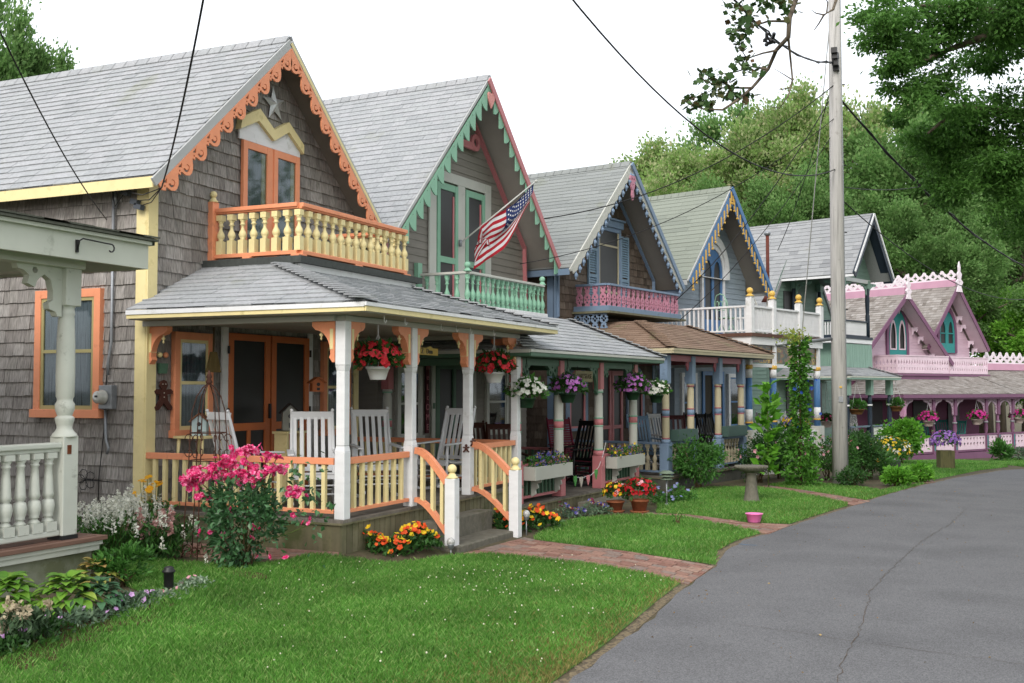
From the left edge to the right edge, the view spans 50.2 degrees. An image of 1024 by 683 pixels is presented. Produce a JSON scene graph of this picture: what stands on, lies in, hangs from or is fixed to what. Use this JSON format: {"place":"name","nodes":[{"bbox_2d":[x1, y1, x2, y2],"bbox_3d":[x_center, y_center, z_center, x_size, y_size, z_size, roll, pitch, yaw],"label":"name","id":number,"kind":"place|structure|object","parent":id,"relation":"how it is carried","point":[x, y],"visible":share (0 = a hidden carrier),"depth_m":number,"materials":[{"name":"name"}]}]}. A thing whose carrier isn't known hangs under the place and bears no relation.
{"place":"outdoors","nodes":[
{"label":"outdoors","id":0,"kind":"place"},
{"bbox_2d":[179,542,337,560],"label":"path","id":1,"kind":"structure","parent":0,"point":[275,555],"depth_m":11.47,"materials":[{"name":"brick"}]},
{"bbox_2d":[0,550,680,682],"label":"lawn","id":2,"kind":"structure","parent":0,"point":[235,613],"depth_m":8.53,"materials":[{"name":"plant"}]},
{"bbox_2d":[0,600,173,668],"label":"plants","id":3,"kind":"object","parent":2,"relation":"on","point":[46,644],"visible":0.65,"depth_m":7.82,"materials":[{"name":"green plant"}]},
{"bbox_2d":[0,595,73,647],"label":"astilbe","id":4,"kind":"object","parent":3,"relation":"on","point":[27,617],"visible":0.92,"depth_m":7.58,"materials":[{"name":"beige plant"}]},
{"bbox_2d":[0,613,76,655],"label":"ground cover flowers","id":5,"kind":"object","parent":3,"relation":"on","point":[8,641],"visible":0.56,"depth_m":7.57,"materials":[{"name":"green plant"}]},
{"bbox_2d":[59,588,165,632],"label":"ground cover flowers","id":6,"kind":"object","parent":3,"relation":"on","point":[82,615],"visible":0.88,"depth_m":8.37,"materials":[{"name":"grey plant"}]},
{"bbox_2d":[84,539,156,586],"bbox_3d":[-3.457,1.961,9.618,0.538,0.447,0.593,-1,-3,24],"label":"shrub","id":7,"kind":"object","parent":2,"relation":"on","point":[129,550],"visible":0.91,"depth_m":9.58,"materials":[{"name":"green plant"}]},
{"bbox_2d":[178,443,335,569],"bbox_3d":[-2.422,1.594,10.458,1.413,1.254,1.083,-1,-3,24],"label":"rose bush","id":8,"kind":"object","parent":2,"relation":"on","point":[238,553],"visible":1,"depth_m":10.44,"materials":[{"name":"pink plant"}]},
{"bbox_2d":[0,402,1023,680],"bbox_3d":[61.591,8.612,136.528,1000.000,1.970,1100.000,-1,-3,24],"label":"ground","id":9,"kind":"structure","parent":0,"point":[434,552],"depth_m":13.88,"materials":[{"name":"soil"}]},
{"bbox_2d":[0,571,42,613],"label":"hosta","id":10,"kind":"object","parent":9,"relation":"on","point":[9,578],"visible":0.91,"depth_m":8.38,"materials":[{"name":"green plant"}]},
{"bbox_2d":[0,0,79,80],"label":"tree","id":11,"kind":"object","parent":9,"relation":"on","point":[30,58],"visible":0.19,"depth_m":35.99,"materials":[{"name":"green plant"}]},
{"bbox_2d":[27,570,105,614],"bbox_3d":[-3.446,1.936,8.440,0.600,0.310,0.663,1,-3,-15],"label":"hosta","id":12,"kind":"object","parent":9,"relation":"on","point":[68,579],"visible":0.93,"depth_m":8.35,"materials":[{"name":"green plant"}]},
{"bbox_2d":[0,209,159,596],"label":"cottage","id":13,"kind":"structure","parent":9,"relation":"on","point":[59,257],"depth_m":9.58,"materials":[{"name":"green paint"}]},
{"bbox_2d":[74,576,125,609],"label":"hosta","id":14,"kind":"object","parent":9,"relation":"on","point":[107,587],"visible":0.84,"depth_m":8.48,"materials":[{"name":"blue plant"}]},
{"bbox_2d":[42,492,207,563],"bbox_3d":[-3.981,1.874,11.017,1.756,0.690,1.798,1,-3,-26],"label":"flowering perennial","id":15,"kind":"object","parent":9,"relation":"on","point":[94,516],"visible":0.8,"depth_m":10.84,"materials":[{"name":"white plant"}]},
{"bbox_2d":[115,506,210,563],"bbox_3d":[-3.562,1.935,11.044,0.837,0.548,0.940,0,-3,9],"label":"astilbe","id":16,"kind":"object","parent":9,"relation":"on","point":[169,534],"visible":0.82,"depth_m":10.96,"materials":[{"name":"green plant"}]},
{"bbox_2d":[181,370,231,560],"bbox_3d":[-3.105,1.278,11.168,0.500,1.970,0.490,-1,-3,24],"label":"obelisk trellis","id":17,"kind":"object","parent":9,"relation":"on","point":[208,382],"visible":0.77,"depth_m":11.15,"materials":[{"name":"metal"}]},
{"bbox_2d":[0,35,559,554],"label":"cottage","id":18,"kind":"structure","parent":9,"relation":"on","point":[258,221],"depth_m":13.56,"materials":[{"name":"grey wood"}]},
{"bbox_2d":[29,288,104,417],"bbox_3d":[-5.377,0.146,13.224,1.120,1.550,0.110,-1,-3,24],"label":"window","id":19,"kind":"structure","parent":18,"relation":"in","point":[89,318],"depth_m":13.17,"materials":[{"name":"orange paint"}]},
{"bbox_2d":[92,385,116,408],"bbox_3d":[-4.810,0.656,12.875,0.219,0.280,0.200,-1,-3,24],"label":"electric meter","id":20,"kind":"object","parent":18,"relation":"attached to","point":[104,397],"visible":1,"depth_m":12.86,"materials":[{"name":"metal"}]},
{"bbox_2d":[168,331,214,437],"bbox_3d":[-3.916,0.530,13.444,0.100,1.280,0.760,-1,-3,24],"label":"window","id":21,"kind":"structure","parent":18,"relation":"in","point":[190,351],"depth_m":13.36,"materials":[{"name":"orange paint"}]},
{"bbox_2d":[205,409,286,504],"bbox_3d":[-3.147,1.375,12.986,0.913,1.151,0.626,2,-3,-44],"label":"rocking chair","id":22,"kind":"object","parent":18,"relation":"on","point":[210,416],"visible":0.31,"depth_m":12.78,"materials":[{"name":"white wood"}]},
{"bbox_2d":[227,333,311,493],"bbox_3d":[-3.275,0.976,14.837,0.070,2.110,1.840,-1,-3,24],"label":"screen door","id":23,"kind":"structure","parent":18,"relation":"in","point":[249,405],"depth_m":14.64,"materials":[{"name":"orange paint"}]},
{"bbox_2d":[240,139,299,258],"bbox_3d":[-3.292,-1.817,14.944,0.050,1.640,1.260,-1,-3,24],"label":"balcony door","id":24,"kind":"structure","parent":18,"relation":"in","point":[268,175],"depth_m":14.86,"materials":[{"name":"orange paint"}]},
{"bbox_2d":[272,430,306,494],"bbox_3d":[-2.949,1.601,14.488,0.240,0.830,0.440,-1,-3,24],"label":"plant stand","id":25,"kind":"object","parent":18,"relation":"on","point":[281,440],"visible":0.48,"depth_m":14.32,"materials":[{"name":"beige paint"}]},
{"bbox_2d":[270,336,308,487],"bbox_3d":[-3.102,0.994,15.258,0.040,2.110,0.870,-1,-3,24],"label":"screen door","id":26,"kind":"structure","parent":18,"relation":"in","point":[274,425],"depth_m":15.02,"materials":[{"name":"orange paint"}]},
{"bbox_2d":[287,408,334,506],"bbox_3d":[-2.317,1.366,12.779,0.626,1.151,0.913,1,-3,-14],"label":"rocking chair","id":27,"kind":"object","parent":18,"relation":"on","point":[308,416],"visible":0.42,"depth_m":13.08,"materials":[{"name":"white wood"}]},
{"bbox_2d":[319,342,350,435],"bbox_3d":[-2.616,0.705,16.325,0.100,1.380,0.790,-1,-3,24],"label":"window","id":28,"kind":"structure","parent":18,"relation":"in","point":[328,372],"depth_m":16.10,"materials":[{"name":"orange paint"}]},
{"bbox_2d":[349,407,402,497],"bbox_3d":[-1.758,1.425,14.147,0.626,1.151,0.913,1,-3,-21],"label":"rocking chair","id":29,"kind":"object","parent":18,"relation":"on","point":[372,413],"visible":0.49,"depth_m":14.43,"materials":[{"name":"white wood"}]},
{"bbox_2d":[353,325,405,379],"bbox_3d":[-1.501,0.122,12.332,0.684,0.620,0.615,-1,-3,24],"label":"hanging basket","id":30,"kind":"object","parent":18,"relation":"hanging from","point":[388,352],"visible":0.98,"depth_m":12.20,"materials":[{"name":"white plastic"}]},
{"bbox_2d":[417,405,477,490],"bbox_3d":[-0.939,1.464,15.048,0.626,1.151,0.913,-2,-3,34],"label":"rocking chair","id":31,"kind":"object","parent":18,"relation":"on","point":[452,412],"visible":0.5,"depth_m":15.29,"materials":[{"name":"white wood"}]},
{"bbox_2d":[474,337,517,382],"bbox_3d":[-0.241,0.253,15.141,0.678,0.640,0.635,0,-2,1],"label":"hanging basket","id":32,"kind":"object","parent":18,"relation":"hanging from","point":[488,360],"visible":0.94,"depth_m":15.01,"materials":[{"name":"red plastic"}]},
{"bbox_2d":[363,521,443,557],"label":"ground cover flowers","id":33,"kind":"object","parent":9,"relation":"on","point":[419,530],"visible":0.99,"depth_m":12.10,"materials":[{"name":"orange plant"}]},
{"bbox_2d":[323,74,666,514],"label":"cottage","id":34,"kind":"structure","parent":9,"relation":"on","point":[440,168],"depth_m":19.48,"materials":[{"name":"grey wood"}]},
{"bbox_2d":[394,366,424,437],"bbox_3d":[-1.728,1.047,18.446,0.100,1.260,0.820,-1,-3,28],"label":"window","id":35,"kind":"structure","parent":34,"relation":"in","point":[399,407],"depth_m":18.30,"materials":[{"name":"grey glass"}]},
{"bbox_2d":[435,365,462,481],"bbox_3d":[-1.039,1.467,19.732,0.040,2.130,1.290,-1,-3,28],"label":"front door","id":36,"kind":"structure","parent":34,"relation":"in","point":[449,379],"depth_m":19.57,"materials":[{"name":"green paint"}]},
{"bbox_2d":[436,181,481,301],"bbox_3d":[-0.954,-1.703,20.025,0.040,2.230,1.600,-1,-3,28],"label":"balcony door","id":37,"kind":"structure","parent":34,"relation":"in","point":[447,194],"depth_m":19.74,"materials":[{"name":"green paint"}]},
{"bbox_2d":[465,190,484,298],"bbox_3d":[-0.694,-1.682,20.501,0.040,2.230,0.710,-1,-3,28],"label":"balcony door","id":38,"kind":"structure","parent":34,"relation":"in","point":[468,193],"depth_m":20.28,"materials":[{"name":"green paint"}]},
{"bbox_2d":[484,369,508,434],"bbox_3d":[-0.285,1.162,21.130,0.100,1.260,0.920,-1,-3,28],"label":"window","id":39,"kind":"structure","parent":34,"relation":"in","point":[496,404],"depth_m":21.12,"materials":[{"name":"white paint"}]},
{"bbox_2d":[459,180,536,268],"bbox_3d":[-0.243,-2.172,20.152,1.512,1.726,0.164,1,-3,-18],"label":"flag","id":40,"kind":"object","parent":34,"relation":"attached to","point":[496,231],"visible":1,"depth_m":20.14,"materials":[{"name":"fabric"}]},
{"bbox_2d":[503,357,549,407],"bbox_3d":[0.201,0.578,15.932,0.726,0.780,0.687,-1,-3,24],"label":"hanging basket","id":41,"kind":"object","parent":34,"relation":"hanging from","point":[531,385],"visible":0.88,"depth_m":15.80,"materials":[{"name":"white plastic"}]},
{"bbox_2d":[522,449,572,495],"bbox_3d":[0.547,1.967,16.488,0.306,0.672,1.322,-1,-3,28],"label":"planter box","id":42,"kind":"object","parent":34,"relation":"attached to","point":[559,470],"visible":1,"depth_m":16.28,"materials":[{"name":"wood"}]},
{"bbox_2d":[548,359,588,402],"bbox_3d":[0.879,0.597,17.062,0.670,0.720,0.684,-1,-3,24],"label":"hanging basket","id":43,"kind":"object","parent":34,"relation":"hanging from","point":[572,382],"visible":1,"depth_m":16.94,"materials":[{"name":"purple plastic"}]},
{"bbox_2d":[546,417,592,480],"bbox_3d":[1.052,1.965,19.940,0.626,1.151,0.913,1,-3,-31],"label":"rocking chair","id":44,"kind":"object","parent":34,"relation":"on","point":[567,424],"visible":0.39,"depth_m":20.17,"materials":[{"name":"red wood"}]},
{"bbox_2d":[547,418,593,485],"bbox_3d":[1.088,1.929,19.084,0.913,1.151,0.626,2,-3,-41],"label":"rocking chair","id":45,"kind":"object","parent":34,"relation":"on","point":[586,423],"visible":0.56,"depth_m":19.25,"materials":[{"name":"black wood"}]},
{"bbox_2d":[606,442,644,481],"bbox_3d":[2.001,2.106,19.175,0.272,0.666,1.375,-1,-3,28],"label":"planter box","id":46,"kind":"object","parent":34,"relation":"attached to","point":[633,460],"visible":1,"depth_m":18.92,"materials":[{"name":"wood"}]},
{"bbox_2d":[612,363,654,399],"bbox_3d":[2.144,0.687,19.390,0.719,0.700,0.724,1,-3,-21],"label":"hanging basket","id":47,"kind":"object","parent":34,"relation":"hanging from","point":[628,381],"visible":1,"depth_m":19.26,"materials":[{"name":"purple plastic"}]},
{"bbox_2d":[492,503,565,531],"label":"ground cover flowers","id":48,"kind":"object","parent":9,"relation":"on","point":[546,518],"visible":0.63,"depth_m":14.62,"materials":[{"name":"orange plant"}]},
{"bbox_2d":[552,498,618,518],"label":"ground cover flowers","id":49,"kind":"object","parent":9,"relation":"on","point":[584,509],"visible":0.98,"depth_m":16.32,"materials":[{"name":"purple plant"}]},
{"bbox_2d":[600,481,629,512],"bbox_3d":[1.591,2.384,16.888,0.508,0.493,0.492,-1,-3,24],"label":"flower pot","id":50,"kind":"object","parent":9,"relation":"on","point":[616,505],"visible":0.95,"depth_m":16.79,"materials":[{"name":"ceramic"}]},
{"bbox_2d":[622,473,658,512],"bbox_3d":[1.970,2.332,16.822,0.590,0.592,0.575,2,-3,-34],"label":"flower pot","id":51,"kind":"object","parent":9,"relation":"on","point":[639,505],"visible":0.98,"depth_m":16.69,"materials":[{"name":"ceramic"}]},
{"bbox_2d":[526,161,775,489],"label":"cottage","id":52,"kind":"structure","parent":9,"relation":"on","point":[620,288],"depth_m":23.85,"materials":[{"name":"grey wood"}]},
{"bbox_2d":[566,370,587,431],"bbox_3d":[1.392,1.196,23.366,0.050,1.425,0.850,-2,-3,34],"label":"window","id":53,"kind":"structure","parent":52,"relation":"in","point":[576,410],"depth_m":23.39,"materials":[{"name":"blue glass"}]},
{"bbox_2d":[596,218,625,306],"bbox_3d":[2.216,-1.664,24.641,0.110,2.250,1.320,-2,-3,34],"label":"balcony window","id":54,"kind":"structure","parent":52,"relation":"in","point":[609,255],"depth_m":24.73,"materials":[{"name":"blue wood"}]},
{"bbox_2d":[602,371,619,452],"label":"screen door","id":55,"kind":"structure","parent":52,"relation":"in","point":[607,391],"depth_m":24.52,"materials":[{"name":"pink paint"}]},
{"bbox_2d":[622,151,726,196],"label":"tree","id":56,"kind":"object","parent":9,"relation":"on","point":[654,183],"visible":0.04,"depth_m":58.87,"materials":[{"name":"green plant"}]},
{"bbox_2d":[609,127,767,208],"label":"tree","id":57,"kind":"object","parent":9,"relation":"on","point":[649,147],"visible":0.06,"depth_m":63.90,"materials":[{"name":"green plant"}]},
{"bbox_2d":[667,429,728,488],"bbox_3d":[3.593,2.282,21.089,1.292,1.201,1.375,-1,-3,24],"label":"shrub","id":58,"kind":"object","parent":9,"relation":"on","point":[687,469],"visible":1,"depth_m":20.86,"materials":[{"name":"green plant"}]},
{"bbox_2d":[667,105,755,169],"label":"tree","id":59,"kind":"object","parent":9,"relation":"on","point":[704,125],"visible":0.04,"depth_m":68.32,"materials":[{"name":"green plant"}]},
{"bbox_2d":[648,186,824,475],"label":"cottage","id":60,"kind":"structure","parent":9,"relation":"on","point":[699,239],"depth_m":27.97,"materials":[{"name":"grey"}]},
{"bbox_2d":[704,250,722,333],"bbox_3d":[5.254,-1.275,28.663,0.036,2.320,1.000,-2,-3,40],"label":"arched door","id":61,"kind":"structure","parent":60,"relation":"in","point":[715,271],"depth_m":28.66,"materials":[{"name":"blue paint"}]},
{"bbox_2d":[702,371,724,444],"bbox_3d":[5.257,1.857,28.526,0.042,2.150,1.100,-2,-3,40],"label":"front door","id":62,"kind":"structure","parent":60,"relation":"in","point":[708,395],"depth_m":28.43,"materials":[{"name":"blue paint"}]},
{"bbox_2d":[726,374,737,425],"bbox_3d":[5.995,1.619,29.386,0.110,1.500,0.810,-2,-3,40],"label":"window","id":63,"kind":"structure","parent":60,"relation":"in","point":[732,389],"depth_m":29.29,"materials":[{"name":"grey glass"}]},
{"bbox_2d":[650,110,826,225],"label":"tree","id":64,"kind":"object","parent":9,"relation":"on","point":[754,152],"visible":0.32,"depth_m":61.20,"materials":[{"name":"green plant"}]},
{"bbox_2d":[728,429,785,482],"bbox_3d":[5.124,2.399,22.823,1.287,1.176,1.747,0,-2,-6],"label":"shrub","id":65,"kind":"object","parent":9,"relation":"on","point":[760,439],"visible":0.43,"depth_m":22.77,"materials":[{"name":"green plant"}]},
{"bbox_2d":[696,88,848,198],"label":"tree","id":66,"kind":"object","parent":9,"relation":"on","point":[737,110],"visible":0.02,"depth_m":68.05,"materials":[{"name":"green plant"}]},
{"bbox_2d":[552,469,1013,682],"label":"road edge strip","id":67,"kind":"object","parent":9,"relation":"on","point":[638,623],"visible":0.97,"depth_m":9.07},
{"bbox_2d":[737,152,862,291],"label":"tree","id":68,"kind":"object","parent":9,"relation":"on","point":[774,202],"visible":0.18,"depth_m":54.71,"materials":[{"name":"green plant"}]},
{"bbox_2d":[775,0,848,484],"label":"utility pole","id":69,"kind":"object","parent":9,"relation":"on","point":[837,338],"visible":0.9,"depth_m":22.60,"materials":[{"name":"wood"}]},
{"bbox_2d":[572,0,834,175],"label":"overhead cable","id":70,"kind":"object","parent":69,"relation":"attached to","point":[617,51],"visible":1,"depth_m":14.78,"materials":[{"name":"black rubber"}]},
{"bbox_2d":[724,71,908,198],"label":"tree","id":71,"kind":"object","parent":9,"relation":"on","point":[802,122],"visible":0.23,"depth_m":62.76,"materials":[{"name":"green plant"}]},
{"bbox_2d":[745,213,902,459],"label":"cottage","id":72,"kind":"structure","parent":9,"relation":"on","point":[867,262],"depth_m":34.55,"materials":[{"name":"grey wood"}]},
{"bbox_2d":[769,143,907,231],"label":"tree","id":73,"kind":"object","parent":9,"relation":"on","point":[847,181],"visible":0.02,"depth_m":58.58,"materials":[{"name":"green plant"}]},
{"bbox_2d":[782,81,929,204],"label":"tree","id":74,"kind":"object","parent":9,"relation":"on","point":[873,109],"visible":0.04,"depth_m":65.96,"materials":[{"name":"green plant"}]},
{"bbox_2d":[848,426,892,479],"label":"shrub","id":75,"kind":"object","parent":9,"relation":"on","point":[863,440],"visible":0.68,"depth_m":23.64,"materials":[{"name":"green plant"}]},
{"bbox_2d":[822,182,949,280],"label":"tree","id":76,"kind":"object","parent":9,"relation":"on","point":[871,201],"visible":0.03,"depth_m":55.60,"materials":[{"name":"green plant"}]},
{"bbox_2d":[870,435,914,474],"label":"flowering shrub","id":77,"kind":"object","parent":9,"relation":"on","point":[900,445],"visible":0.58,"depth_m":25.02,"materials":[{"name":"plant"}]},
{"bbox_2d":[878,464,918,485],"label":"shrub","id":78,"kind":"object","parent":9,"relation":"on","point":[896,475],"visible":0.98,"depth_m":21.91,"materials":[{"name":"green plant"}]},
{"bbox_2d":[791,105,1023,286],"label":"tree","id":79,"kind":"object","parent":9,"relation":"on","point":[876,163],"visible":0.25,"depth_m":57.72,"materials":[{"name":"green plant"}]},
{"bbox_2d":[845,191,991,292],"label":"tree","id":80,"kind":"object","parent":9,"relation":"on","point":[926,243],"visible":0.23,"depth_m":53.36,"materials":[{"name":"green plant"}]},
{"bbox_2d":[824,262,1023,459],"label":"cottage","id":81,"kind":"structure","parent":9,"relation":"on","point":[926,336],"depth_m":43.39,"materials":[{"name":"pink wood"}]},
{"bbox_2d":[889,311,906,354],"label":"arched door","id":82,"kind":"structure","parent":81,"relation":"in","point":[897,334],"depth_m":43.10,"materials":[{"name":"teal paint"}]},
{"bbox_2d":[836,0,1023,246],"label":"tree","id":83,"kind":"object","parent":9,"relation":"on","point":[995,28],"visible":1,"depth_m":18.12,"materials":[{"name":"green plant"}]},
{"bbox_2d":[680,0,802,117],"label":"oak branch","id":84,"kind":"object","parent":83,"relation":"hanging from","point":[746,19],"visible":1,"depth_m":8.96,"materials":[{"name":"green plant"}]},
{"bbox_2d":[890,163,1016,316],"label":"tree","id":85,"kind":"object","parent":9,"relation":"on","point":[922,195],"visible":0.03,"depth_m":58.61,"materials":[{"name":"green plant"}]},
{"bbox_2d":[901,208,1023,356],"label":"tree","id":86,"kind":"object","parent":9,"relation":"on","point":[999,264],"visible":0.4,"depth_m":52.33,"materials":[{"name":"green plant"}]},
{"bbox_2d":[969,185,1023,440],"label":"tree","id":87,"kind":"object","parent":9,"relation":"on","point":[1018,267],"visible":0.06,"depth_m":57.60,"materials":[{"name":"green plant"}]},
{"bbox_2d":[970,283,1023,405],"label":"tree","id":88,"kind":"object","parent":9,"relation":"on","point":[1003,326],"visible":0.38,"depth_m":52.34,"materials":[{"name":"green plant"}]},
{"bbox_2d":[0,0,1023,369],"label":"sky","id":89,"kind":"structure","parent":0,"point":[568,100],"materials":[{"name":"white"}]},
{"bbox_2d":[464,537,712,584],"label":"path","id":90,"kind":"structure","parent":0,"point":[686,572],"depth_m":12.26,"materials":[{"name":"brick"}]},
{"bbox_2d":[533,512,758,563],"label":"lawn grass","id":91,"kind":"structure","parent":0,"point":[691,528],"depth_m":14.05,"materials":[{"name":"green plant"}]},
{"bbox_2d":[637,512,791,533],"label":"path","id":92,"kind":"structure","parent":0,"point":[765,528],"depth_m":15.22,"materials":[{"name":"brick"}]},
{"bbox_2d":[655,485,847,523],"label":"lawn","id":93,"kind":"structure","parent":0,"point":[751,509],"depth_m":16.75,"materials":[{"name":"plant"}]},
{"bbox_2d":[639,482,702,503],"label":"ground cover flowers","id":94,"kind":"object","parent":93,"relation":"on","point":[670,496],"visible":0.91,"depth_m":18.23,"materials":[{"name":"green plant"}]},
{"bbox_2d":[734,464,767,501],"bbox_3d":[4.022,2.391,18.375,0.562,0.619,0.570,-1,-3,24],"label":"birdbath","id":95,"kind":"object","parent":93,"relation":"on","point":[751,471],"visible":0.98,"depth_m":18.28,"materials":[{"name":"concrete"}]},
{"bbox_2d":[569,469,1023,682],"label":"road","id":96,"kind":"structure","parent":0,"point":[925,605],"depth_m":9.61,"materials":[{"name":"grey asphalt"}]},
{"bbox_2d":[770,481,925,499],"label":"lawn","id":97,"kind":"structure","parent":0,"point":[864,488],"depth_m":19.95,"materials":[{"name":"plant"}]},
{"bbox_2d":[748,379,784,486],"bbox_3d":[5.057,1.810,21.707,0.679,2.131,0.687,2,-3,-42],"label":"hollyhock","id":98,"kind":"object","parent":97,"relation":"on","point":[766,404],"visible":0.99,"depth_m":21.63,"materials":[{"name":"green plant"}]},
{"bbox_2d":[771,324,826,486],"bbox_3d":[5.623,1.304,21.728,1.178,3.343,1.695,-1,-3,24],"label":"climbing vine","id":99,"kind":"object","parent":97,"relation":"on","point":[798,400],"visible":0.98,"depth_m":21.85,"materials":[{"name":"green plant"}]},
{"bbox_2d":[828,465,872,485],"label":"shrub","id":100,"kind":"object","parent":97,"relation":"on","point":[855,475],"visible":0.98,"depth_m":21.94,"materials":[{"name":"green plant"}]},
{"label":"lawn","id":101,"kind":"structure","parent":0,"visible":0},
{"bbox_2d":[875,416,932,462],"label":"hydrangea bush","id":102,"kind":"object","parent":101,"relation":"on","point":[908,430],"visible":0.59,"depth_m":30.69,"materials":[{"name":"green plant"}]},
{"bbox_2d":[929,430,961,468],"bbox_3d":[11.320,2.823,28.597,0.813,1.030,0.794,0,-2,4],"label":"planter tub","id":103,"kind":"object","parent":101,"relation":"on","point":[945,458],"visible":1,"depth_m":28.41,"materials":[{"name":"brown wood"}]},
{"bbox_2d":[900,459,1007,478],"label":"lawn grass","id":104,"kind":"structure","parent":101,"relation":"on","point":[963,466],"depth_m":29.56,"materials":[{"name":"green plant"}]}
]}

